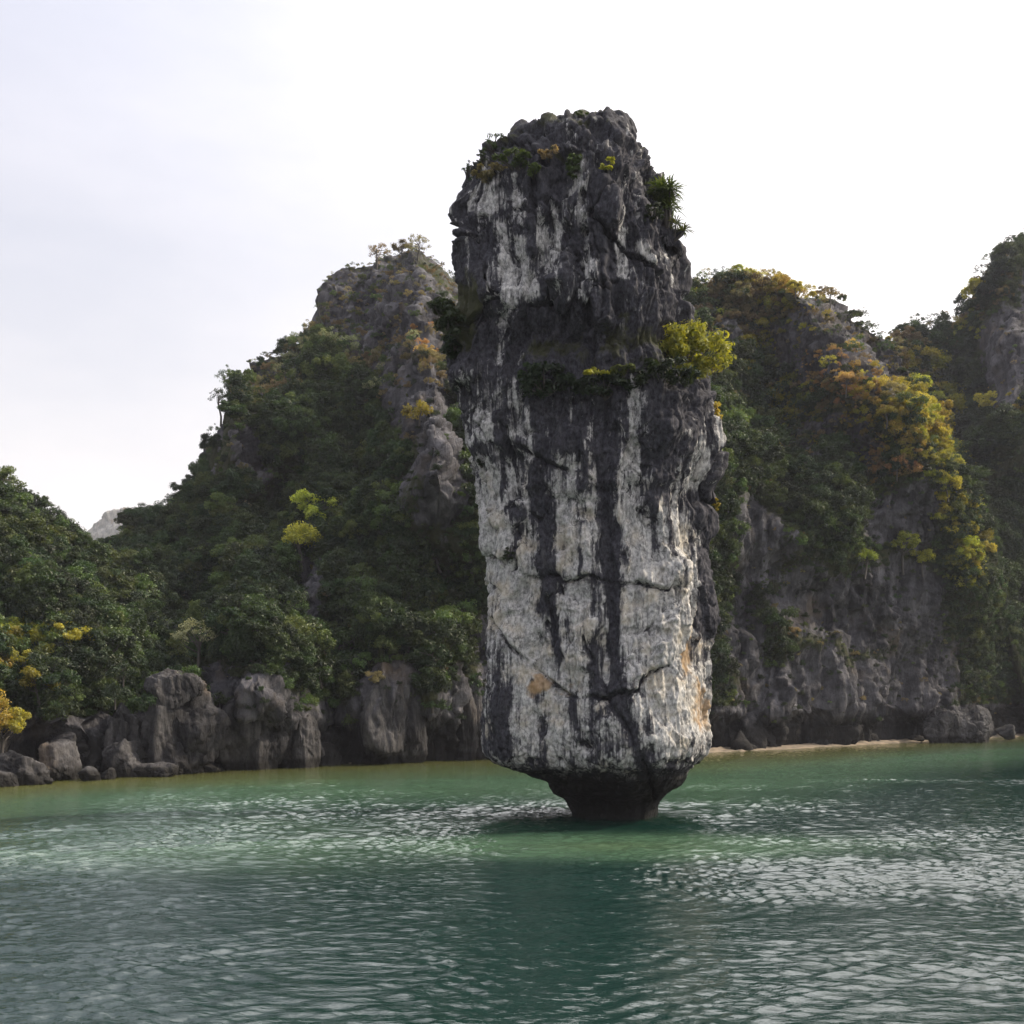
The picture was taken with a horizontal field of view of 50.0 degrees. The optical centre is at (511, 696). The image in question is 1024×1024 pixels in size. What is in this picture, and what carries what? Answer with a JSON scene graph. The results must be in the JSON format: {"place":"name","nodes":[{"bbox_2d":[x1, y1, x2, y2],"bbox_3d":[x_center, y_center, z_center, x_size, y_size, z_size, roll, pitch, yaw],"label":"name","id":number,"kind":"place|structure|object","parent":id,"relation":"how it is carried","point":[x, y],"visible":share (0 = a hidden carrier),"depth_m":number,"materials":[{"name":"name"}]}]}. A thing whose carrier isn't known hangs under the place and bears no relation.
{"place":"outdoors","nodes":[
{"label":"outdoors","id":0,"kind":"place"},
{"bbox_2d":[0,623,149,775],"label":"hill","id":1,"kind":"structure","parent":0,"point":[31,736],"depth_m":61.92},
{"bbox_2d":[0,633,12,654],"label":"tree","id":2,"kind":"object","parent":1,"relation":"on","point":[4,648],"visible":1,"depth_m":60.86,"materials":[{"name":"green plant"}]},
{"bbox_2d":[0,689,17,734],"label":"tree","id":3,"kind":"object","parent":1,"relation":"on","point":[5,704],"visible":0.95,"depth_m":58.17,"materials":[{"name":"yellow plant"}]},
{"bbox_2d":[0,465,27,490],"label":"tree","id":4,"kind":"object","parent":1,"relation":"on","point":[6,471],"visible":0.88,"depth_m":82.02,"materials":[{"name":"green plant"}]},
{"bbox_2d":[0,645,33,672],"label":"tree","id":5,"kind":"object","parent":1,"relation":"on","point":[21,660],"visible":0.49,"depth_m":62.68,"materials":[{"name":"yellow plant"}]},
{"bbox_2d":[20,624,56,646],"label":"tree","id":6,"kind":"object","parent":1,"relation":"on","point":[25,628],"visible":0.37,"depth_m":64.36,"materials":[{"name":"green plant"}]},
{"bbox_2d":[19,665,61,712],"bbox_3d":[-26.431,-0.463,61.548,2.366,2.756,2.258,0,0,-37],"label":"tree","id":7,"kind":"object","parent":1,"relation":"on","point":[30,673],"visible":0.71,"depth_m":61.16,"materials":[{"name":"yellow plant"}]},
{"bbox_2d":[24,583,56,622],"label":"tree","id":8,"kind":"object","parent":1,"relation":"on","point":[42,589],"visible":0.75,"depth_m":65.54,"materials":[{"name":"green plant"}]},
{"bbox_2d":[24,656,69,676],"bbox_3d":[-26.441,-0.753,62.370,2.404,3.153,2.902,0,0,-35],"label":"tree","id":9,"kind":"object","parent":1,"relation":"on","point":[56,661],"visible":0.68,"depth_m":61.87,"materials":[{"name":"green plant"}]},
{"bbox_2d":[25,650,80,693],"bbox_3d":[-26.209,-1.044,62.708,2.852,3.321,2.722,0,0,-7],"label":"tree","id":10,"kind":"object","parent":1,"relation":"on","point":[37,657],"visible":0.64,"depth_m":62.13,"materials":[{"name":"green plant"}]},
{"bbox_2d":[39,627,74,655],"bbox_3d":[-26.473,-2.183,64.379,2.062,4.038,2.132,0,0,5],"label":"tree","id":11,"kind":"object","parent":1,"relation":"on","point":[51,637],"visible":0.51,"depth_m":63.83,"materials":[{"name":"green plant"}]},
{"bbox_2d":[41,664,81,695],"bbox_3d":[-25.625,-0.373,62.111,2.388,3.031,2.363,0,0,41],"label":"tree","id":12,"kind":"object","parent":1,"relation":"on","point":[70,676],"visible":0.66,"depth_m":61.85,"materials":[{"name":"green plant"}]},
{"bbox_2d":[53,637,82,668],"bbox_3d":[-25.904,-1.761,64.014,1.917,3.760,2.051,0,0,33],"label":"tree","id":13,"kind":"object","parent":1,"relation":"on","point":[69,647],"visible":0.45,"depth_m":63.71,"materials":[{"name":"green plant"}]},
{"bbox_2d":[49,622,95,643],"bbox_3d":[-25.951,-2.942,64.797,2.540,3.225,2.514,0,0,14],"label":"tree","id":14,"kind":"object","parent":1,"relation":"on","point":[76,633],"visible":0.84,"depth_m":64.13,"materials":[{"name":"yellow plant"}]},
{"bbox_2d":[78,766,100,780],"bbox_3d":[-22.679,4.197,59.169,1.117,0.981,1.341,0,0,12],"label":"boulder","id":15,"kind":"object","parent":1,"relation":"on","point":[88,773],"visible":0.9,"depth_m":58.77,"materials":[{"name":"stone"}]},
{"bbox_2d":[72,646,107,668],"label":"tree","id":16,"kind":"object","parent":1,"relation":"on","point":[86,652],"visible":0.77,"depth_m":63.68,"materials":[{"name":"green plant"}]},
{"bbox_2d":[79,653,123,690],"bbox_3d":[-24.491,-0.943,64.860,2.795,3.411,2.929,0,0,-32],"label":"tree","id":17,"kind":"object","parent":1,"relation":"on","point":[112,662],"visible":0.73,"depth_m":64.24,"materials":[{"name":"green plant"}]},
{"bbox_2d":[86,631,127,654],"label":"tree","id":18,"kind":"object","parent":1,"relation":"on","point":[103,644],"visible":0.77,"depth_m":65.58,"materials":[{"name":"green plant"}]},
{"bbox_2d":[102,624,129,658],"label":"tree","id":19,"kind":"object","parent":1,"relation":"on","point":[118,652],"visible":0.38,"depth_m":66.37,"materials":[{"name":"green plant"}]},
{"bbox_2d":[123,652,151,669],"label":"tree","id":20,"kind":"object","parent":1,"relation":"on","point":[142,661],"visible":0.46,"depth_m":67.35,"materials":[{"name":"green plant"}]},
{"bbox_2d":[134,573,164,607],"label":"tree","id":21,"kind":"object","parent":1,"relation":"on","point":[143,583],"visible":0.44,"depth_m":81.60,"materials":[{"name":"green plant"}]},
{"bbox_2d":[85,507,127,539],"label":"hill","id":22,"kind":"structure","parent":0,"point":[106,525],"depth_m":617.64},
{"bbox_2d":[37,249,488,768],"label":"hill","id":23,"kind":"structure","parent":0,"point":[437,506],"depth_m":78.72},
{"bbox_2d":[0,707,31,753],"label":"tree","id":24,"kind":"object","parent":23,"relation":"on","point":[16,723],"visible":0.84,"depth_m":58.49,"materials":[{"name":"yellow plant"}]},
{"bbox_2d":[106,661,140,686],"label":"shrub","id":25,"kind":"object","parent":23,"relation":"on","point":[124,669],"visible":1,"depth_m":61.38,"materials":[{"name":"plant"}]},
{"bbox_2d":[169,617,217,669],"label":"tree","id":26,"kind":"object","parent":23,"relation":"on","point":[193,632],"visible":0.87,"depth_m":70.58,"materials":[{"name":"green plant"}]},
{"bbox_2d":[207,570,233,586],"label":"tree","id":27,"kind":"object","parent":23,"relation":"on","point":[215,577],"visible":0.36,"depth_m":81.94,"materials":[{"name":"green plant"}]},
{"bbox_2d":[205,606,248,660],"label":"tree","id":28,"kind":"object","parent":23,"relation":"on","point":[211,619],"visible":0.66,"depth_m":67.84,"materials":[{"name":"green plant"}]},
{"bbox_2d":[216,591,254,609],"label":"tree","id":29,"kind":"object","parent":23,"relation":"on","point":[236,600],"visible":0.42,"depth_m":69.28,"materials":[{"name":"green plant"}]},
{"bbox_2d":[226,605,277,661],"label":"tree","id":30,"kind":"object","parent":23,"relation":"on","point":[239,620],"visible":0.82,"depth_m":67.47,"materials":[{"name":"green plant"}]},
{"bbox_2d":[214,687,291,769],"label":"rock outcrop","id":31,"kind":"object","parent":23,"relation":"on","point":[253,746],"visible":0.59,"depth_m":67.31,"materials":[{"name":"stone"}]},
{"bbox_2d":[237,591,270,648],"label":"tree","id":32,"kind":"object","parent":23,"relation":"on","point":[248,600],"visible":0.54,"depth_m":68.48,"materials":[{"name":"green plant"}]},
{"bbox_2d":[233,576,279,592],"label":"tree","id":33,"kind":"object","parent":23,"relation":"on","point":[247,579],"visible":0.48,"depth_m":75.00,"materials":[{"name":"green plant"}]},
{"bbox_2d":[248,598,287,621],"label":"tree","id":34,"kind":"object","parent":23,"relation":"on","point":[276,610],"visible":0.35,"depth_m":69.09,"materials":[{"name":"green plant"}]},
{"bbox_2d":[257,585,308,616],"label":"tree","id":35,"kind":"object","parent":23,"relation":"on","point":[294,595],"visible":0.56,"depth_m":71.78,"materials":[{"name":"green plant"}]},
{"bbox_2d":[269,594,309,620],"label":"tree","id":36,"kind":"object","parent":23,"relation":"on","point":[305,606],"visible":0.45,"depth_m":73.47,"materials":[{"name":"green plant"}]},
{"bbox_2d":[282,614,315,634],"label":"tree","id":37,"kind":"object","parent":23,"relation":"on","point":[296,623],"visible":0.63,"depth_m":69.65,"materials":[{"name":"green plant"}]},
{"bbox_2d":[278,714,324,767],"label":"rock outcrop","id":38,"kind":"object","parent":23,"relation":"on","point":[305,749],"visible":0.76,"depth_m":69.37,"materials":[{"name":"stone"}]},
{"bbox_2d":[281,521,322,571],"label":"tree","id":39,"kind":"object","parent":23,"relation":"on","point":[305,534],"visible":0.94,"depth_m":85.26,"materials":[{"name":"yellow plant"}]},
{"bbox_2d":[289,488,338,519],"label":"tree","id":40,"kind":"object","parent":23,"relation":"on","point":[302,495],"visible":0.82,"depth_m":88.74,"materials":[{"name":"green plant"}]},
{"bbox_2d":[302,616,327,664],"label":"tree","id":41,"kind":"object","parent":23,"relation":"on","point":[314,625],"visible":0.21,"depth_m":72.45,"materials":[{"name":"green plant"}]},
{"bbox_2d":[310,657,335,688],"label":"shrub","id":42,"kind":"object","parent":23,"relation":"on","point":[331,662],"visible":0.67,"depth_m":71.84,"materials":[{"name":"plant"}]},
{"bbox_2d":[310,628,336,652],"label":"tree","id":43,"kind":"object","parent":23,"relation":"on","point":[331,643],"visible":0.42,"depth_m":72.59,"materials":[{"name":"green plant"}]},
{"bbox_2d":[335,652,365,679],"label":"shrub","id":44,"kind":"object","parent":23,"relation":"on","point":[357,669],"visible":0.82,"depth_m":73.37,"materials":[{"name":"plant"}]},
{"bbox_2d":[343,562,379,579],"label":"tree","id":45,"kind":"object","parent":23,"relation":"on","point":[356,570],"visible":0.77,"depth_m":78.69,"materials":[{"name":"green plant"}]},
{"bbox_2d":[351,576,377,614],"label":"tree","id":46,"kind":"object","parent":23,"relation":"on","point":[365,582],"visible":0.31,"depth_m":76.09,"materials":[{"name":"green plant"}]},
{"bbox_2d":[350,584,382,647],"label":"tree","id":47,"kind":"object","parent":23,"relation":"on","point":[366,595],"visible":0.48,"depth_m":75.13,"materials":[{"name":"green plant"}]},
{"bbox_2d":[357,592,396,609],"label":"tree","id":48,"kind":"object","parent":23,"relation":"on","point":[375,600],"visible":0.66,"depth_m":74.92,"materials":[{"name":"green plant"}]},
{"bbox_2d":[367,243,391,269],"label":"tree","id":49,"kind":"object","parent":23,"relation":"on","point":[375,250],"visible":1,"depth_m":128.26,"materials":[{"name":"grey plant"}]},
{"bbox_2d":[370,504,389,535],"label":"tree","id":50,"kind":"object","parent":23,"relation":"on","point":[375,524],"visible":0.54,"depth_m":80.39,"materials":[{"name":"green plant"}]},
{"bbox_2d":[371,602,412,634],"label":"tree","id":51,"kind":"object","parent":23,"relation":"on","point":[399,619],"visible":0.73,"depth_m":74.07,"materials":[{"name":"green plant"}]},
{"bbox_2d":[358,662,427,763],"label":"rock outcrop","id":52,"kind":"object","parent":23,"relation":"on","point":[397,734],"visible":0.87,"depth_m":73.01,"materials":[{"name":"stone"}]},
{"bbox_2d":[380,496,406,518],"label":"tree","id":53,"kind":"object","parent":23,"relation":"on","point":[393,507],"visible":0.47,"depth_m":79.48,"materials":[{"name":"green plant"}]},
{"bbox_2d":[384,614,423,652],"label":"tree","id":54,"kind":"object","parent":23,"relation":"on","point":[411,627],"visible":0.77,"depth_m":74.22,"materials":[{"name":"green plant"}]},
{"bbox_2d":[400,399,432,426],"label":"tree","id":55,"kind":"object","parent":23,"relation":"on","point":[421,408],"visible":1,"depth_m":80.95,"materials":[{"name":"yellow plant"}]},
{"bbox_2d":[404,234,431,260],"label":"tree","id":56,"kind":"object","parent":23,"relation":"on","point":[417,245],"visible":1,"depth_m":119.89,"materials":[{"name":"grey plant"}]},
{"bbox_2d":[409,666,452,712],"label":"tree","id":57,"kind":"object","parent":23,"relation":"on","point":[447,682],"visible":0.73,"depth_m":73.41,"materials":[{"name":"green plant"}]},
{"bbox_2d":[408,641,454,667],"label":"tree","id":58,"kind":"object","parent":23,"relation":"on","point":[441,651],"visible":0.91,"depth_m":73.29,"materials":[{"name":"green plant"}]},
{"bbox_2d":[420,617,467,650],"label":"tree","id":59,"kind":"object","parent":23,"relation":"on","point":[445,624],"visible":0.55,"depth_m":74.82,"materials":[{"name":"green plant"}]},
{"bbox_2d":[426,626,463,668],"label":"tree","id":60,"kind":"object","parent":23,"relation":"on","point":[441,632],"visible":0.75,"depth_m":74.39,"materials":[{"name":"green plant"}]},
{"bbox_2d":[432,603,474,625],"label":"tree","id":61,"kind":"object","parent":23,"relation":"on","point":[462,616],"visible":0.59,"depth_m":77.65,"materials":[{"name":"green plant"}]},
{"bbox_2d":[436,595,478,616],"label":"tree","id":62,"kind":"object","parent":23,"relation":"on","point":[465,604],"visible":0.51,"depth_m":79.13,"materials":[{"name":"green plant"}]},
{"bbox_2d":[458,450,473,480],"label":"tree","id":63,"kind":"object","parent":23,"relation":"on","point":[463,468],"visible":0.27,"depth_m":78.36,"materials":[{"name":"green plant"}]},
{"bbox_2d":[455,688,482,759],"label":"rock outcrop","id":64,"kind":"object","parent":23,"relation":"on","point":[467,731],"visible":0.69,"depth_m":77.78,"materials":[{"name":"stone"}]},
{"bbox_2d":[0,232,1023,709],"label":"forest","id":65,"kind":"object","parent":23,"relation":"on","point":[248,540],"visible":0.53,"depth_m":95.31,"materials":[{"name":"plant"}]},
{"bbox_2d":[0,228,1023,728],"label":"undergrowth","id":66,"kind":"object","parent":23,"relation":"on","point":[278,380],"visible":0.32,"depth_m":104.52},
{"bbox_2d":[0,736,1023,1023],"bbox_3d":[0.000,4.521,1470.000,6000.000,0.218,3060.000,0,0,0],"label":"sea water","id":67,"kind":"structure","parent":0,"point":[862,884],"depth_m":24.84,"materials":[{"name":"liquid"}]},
{"bbox_2d":[441,106,728,820],"bbox_3d":[2.754,-8.413,41.950,11.094,28.186,10.614,0,0,0],"label":"limestone stack","id":68,"kind":"object","parent":67,"relation":"in","point":[598,515],"visible":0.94,"depth_m":38.21,"materials":[{"name":"stone"}]},
{"bbox_2d":[425,296,466,334],"bbox_3d":[-2.316,-13.488,38.898,1.573,1.444,1.289,0,0,0],"label":"bush","id":69,"kind":"object","parent":68,"relation":"on","point":[445,309],"visible":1,"depth_m":38.84,"materials":[{"name":"green plant"}]},
{"bbox_2d":[438,331,462,360],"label":"bush","id":70,"kind":"object","parent":68,"relation":"on","point":[449,349],"visible":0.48,"depth_m":40.51,"materials":[{"name":"green plant"}]},
{"bbox_2d":[470,162,507,184],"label":"bush","id":71,"kind":"object","parent":68,"relation":"attached to","point":[485,175],"visible":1,"depth_m":38.55,"materials":[{"name":"green plant"}]},
{"bbox_2d":[492,147,531,170],"bbox_3d":[-0.026,-18.682,38.183,1.474,0.705,0.896,0,0,0],"label":"bush","id":72,"kind":"object","parent":68,"relation":"on","point":[518,157],"visible":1,"depth_m":38.07,"materials":[{"name":"green plant"}]},
{"bbox_2d":[516,361,576,399],"bbox_3d":[1.254,-10.842,37.665,2.253,1.281,1.056,0,0,0],"label":"bush","id":73,"kind":"object","parent":68,"relation":"on","point":[529,382],"visible":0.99,"depth_m":37.56,"materials":[{"name":"green plant"}]},
{"bbox_2d":[537,144,558,162],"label":"bush","id":74,"kind":"object","parent":68,"relation":"on","point":[544,154],"visible":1,"depth_m":37.74,"materials":[{"name":"orange plant"}]},
{"bbox_2d":[565,153,582,179],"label":"bush","id":75,"kind":"object","parent":68,"relation":"on","point":[572,166],"visible":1,"depth_m":37.64,"materials":[{"name":"green plant"}]},
{"bbox_2d":[569,372,637,400],"bbox_3d":[3.096,-10.635,37.432,2.420,0.981,1.051,0,0,0],"label":"bush","id":76,"kind":"object","parent":68,"relation":"attached to","point":[587,389],"visible":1,"depth_m":37.27,"materials":[{"name":"green plant"}]},
{"bbox_2d":[609,363,635,377],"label":"creeper","id":77,"kind":"object","parent":68,"relation":"attached to","point":[624,370],"visible":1,"depth_m":37.15,"materials":[{"name":"green plant"}]},
{"bbox_2d":[643,202,663,222],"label":"bush","id":78,"kind":"object","parent":68,"relation":"on","point":[659,214],"visible":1,"depth_m":37.90,"materials":[{"name":"green plant"}]},
{"bbox_2d":[629,354,701,387],"bbox_3d":[5.074,-11.079,37.399,2.740,1.247,1.837,0,0,14],"label":"bush","id":79,"kind":"object","parent":68,"relation":"on","point":[668,374],"visible":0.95,"depth_m":37.14,"materials":[{"name":"green plant"}]},
{"bbox_2d":[645,174,689,228],"bbox_3d":[5.560,-18.110,40.099,1.994,1.875,1.961,0,0,0],"label":"spiky plant","id":80,"kind":"object","parent":68,"relation":"on","point":[664,194],"visible":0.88,"depth_m":39.96,"materials":[{"name":"green plant"}]},
{"bbox_2d":[669,214,695,241],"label":"spiky plant","id":81,"kind":"object","parent":68,"relation":"attached to","point":[679,223],"visible":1,"depth_m":40.25,"materials":[{"name":"green plant"}]},
{"bbox_2d":[658,317,736,380],"bbox_3d":[6.294,-12.378,39.714,3.667,2.618,2.530,0,0,-19],"label":"bush","id":82,"kind":"object","parent":68,"relation":"attached to","point":[681,342],"visible":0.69,"depth_m":39.23,"materials":[{"name":"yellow plant"}]},
{"bbox_2d":[0,0,1023,530],"label":"sky","id":83,"kind":"structure","parent":0,"point":[181,181],"materials":[{"name":"white"}]},
{"bbox_2d":[698,281,1023,750],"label":"hill","id":84,"kind":"structure","parent":0,"point":[819,719],"depth_m":104.81,"materials":[{"name":"stone"}]},
{"bbox_2d":[835,371,857,397],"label":"tree","id":85,"kind":"object","parent":84,"relation":"on","point":[846,376],"visible":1,"depth_m":104.67,"materials":[{"name":"orange plant"}]},
{"bbox_2d":[856,548,878,578],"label":"tree","id":86,"kind":"object","parent":84,"relation":"on","point":[870,555],"visible":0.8,"depth_m":101.55,"materials":[{"name":"green plant"}]},
{"bbox_2d":[875,405,897,428],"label":"tree","id":87,"kind":"object","parent":84,"relation":"on","point":[885,410],"visible":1,"depth_m":102.49,"materials":[{"name":"yellow plant"}]},
{"bbox_2d":[890,530,920,574],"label":"tree","id":88,"kind":"object","parent":84,"relation":"on","point":[901,539],"visible":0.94,"depth_m":106.13,"materials":[{"name":"green plant"}]},
{"bbox_2d":[908,548,935,576],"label":"tree","id":89,"kind":"object","parent":84,"relation":"on","point":[924,557],"visible":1,"depth_m":107.27,"materials":[{"name":"green plant"}]},
{"bbox_2d":[938,469,961,501],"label":"tree","id":90,"kind":"object","parent":84,"relation":"on","point":[957,480],"visible":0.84,"depth_m":105.61,"materials":[{"name":"yellow plant"}]},
{"bbox_2d":[709,733,1023,752],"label":"beach","id":91,"kind":"structure","parent":0,"point":[782,747],"depth_m":99.15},
{"bbox_2d":[0,770,18,786],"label":"boulder","id":92,"kind":"object","parent":91,"relation":"on","point":[8,779],"visible":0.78,"depth_m":54.94,"materials":[{"name":"stone"}]},
{"bbox_2d":[0,750,49,785],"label":"boulder","id":93,"kind":"object","parent":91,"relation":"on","point":[26,770],"visible":0.72,"depth_m":55.97,"materials":[{"name":"stone"}]},
{"bbox_2d":[38,739,82,780],"bbox_3d":[-24.528,3.766,59.870,2.208,2.946,3.031,0,0,-13],"label":"boulder","id":94,"kind":"object","parent":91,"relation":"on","point":[60,759],"visible":0.75,"depth_m":58.95,"materials":[{"name":"stone"}]},
{"bbox_2d":[100,702,142,772],"bbox_3d":[-22.385,2.735,63.430,2.667,4.846,2.463,0,0,-30],"label":"rock outcrop","id":95,"kind":"object","parent":91,"relation":"on","point":[123,723],"visible":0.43,"depth_m":62.60,"materials":[{"name":"stone"}]},
{"bbox_2d":[100,682,133,709],"bbox_3d":[-22.340,-0.066,61.931,1.699,1.587,2.025,0,0,-35],"label":"shrub","id":96,"kind":"object","parent":95,"relation":"on","point":[112,691],"visible":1,"depth_m":61.65,"materials":[{"name":"plant"}]},
{"bbox_2d":[102,738,144,777],"bbox_3d":[-22.077,3.527,62.543,2.344,2.410,2.710,0,0,-15],"label":"boulder","id":97,"kind":"object","parent":91,"relation":"on","point":[121,758],"visible":0.62,"depth_m":61.47,"materials":[{"name":"stone"}]},
{"bbox_2d":[131,761,178,776],"bbox_3d":[-20.340,4.222,62.223,2.926,1.182,1.599,0,0,-1],"label":"boulder","id":98,"kind":"object","parent":91,"relation":"on","point":[161,769],"visible":0.91,"depth_m":61.59,"materials":[{"name":"stone"}]},
{"bbox_2d":[139,688,231,773],"bbox_3d":[-19.404,2.328,64.881,5.713,6.023,3.724,0,0,-34],"label":"rock outcrop","id":99,"kind":"object","parent":91,"relation":"on","point":[192,735],"visible":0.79,"depth_m":63.71,"materials":[{"name":"stone"}]},
{"bbox_2d":[125,695,148,713],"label":"shrub","id":100,"kind":"object","parent":99,"relation":"on","point":[132,703],"visible":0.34,"depth_m":64.92,"materials":[{"name":"plant"}]},
{"bbox_2d":[136,692,157,709],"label":"shrub","id":101,"kind":"object","parent":99,"relation":"on","point":[147,699],"visible":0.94,"depth_m":62.84,"materials":[{"name":"plant"}]},
{"bbox_2d":[143,668,206,708],"bbox_3d":[-19.819,-0.458,64.600,3.656,2.504,2.685,0,0,-30],"label":"rock outcrop","id":102,"kind":"object","parent":99,"relation":"on","point":[170,688],"visible":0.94,"depth_m":63.54,"materials":[{"name":"stone"}]},
{"bbox_2d":[923,705,994,742],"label":"boulder","id":103,"kind":"object","parent":91,"relation":"on","point":[975,724],"visible":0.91,"depth_m":107.35,"materials":[{"name":"stone"}]},
{"bbox_2d":[994,724,1015,739],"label":"boulder","id":104,"kind":"object","parent":91,"relation":"on","point":[1007,732],"visible":1,"depth_m":111.42,"materials":[{"name":"stone"}]},
{"bbox_2d":[892,252,1023,616],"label":"hill right behind","id":105,"kind":"structure","parent":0,"point":[999,358],"depth_m":153.33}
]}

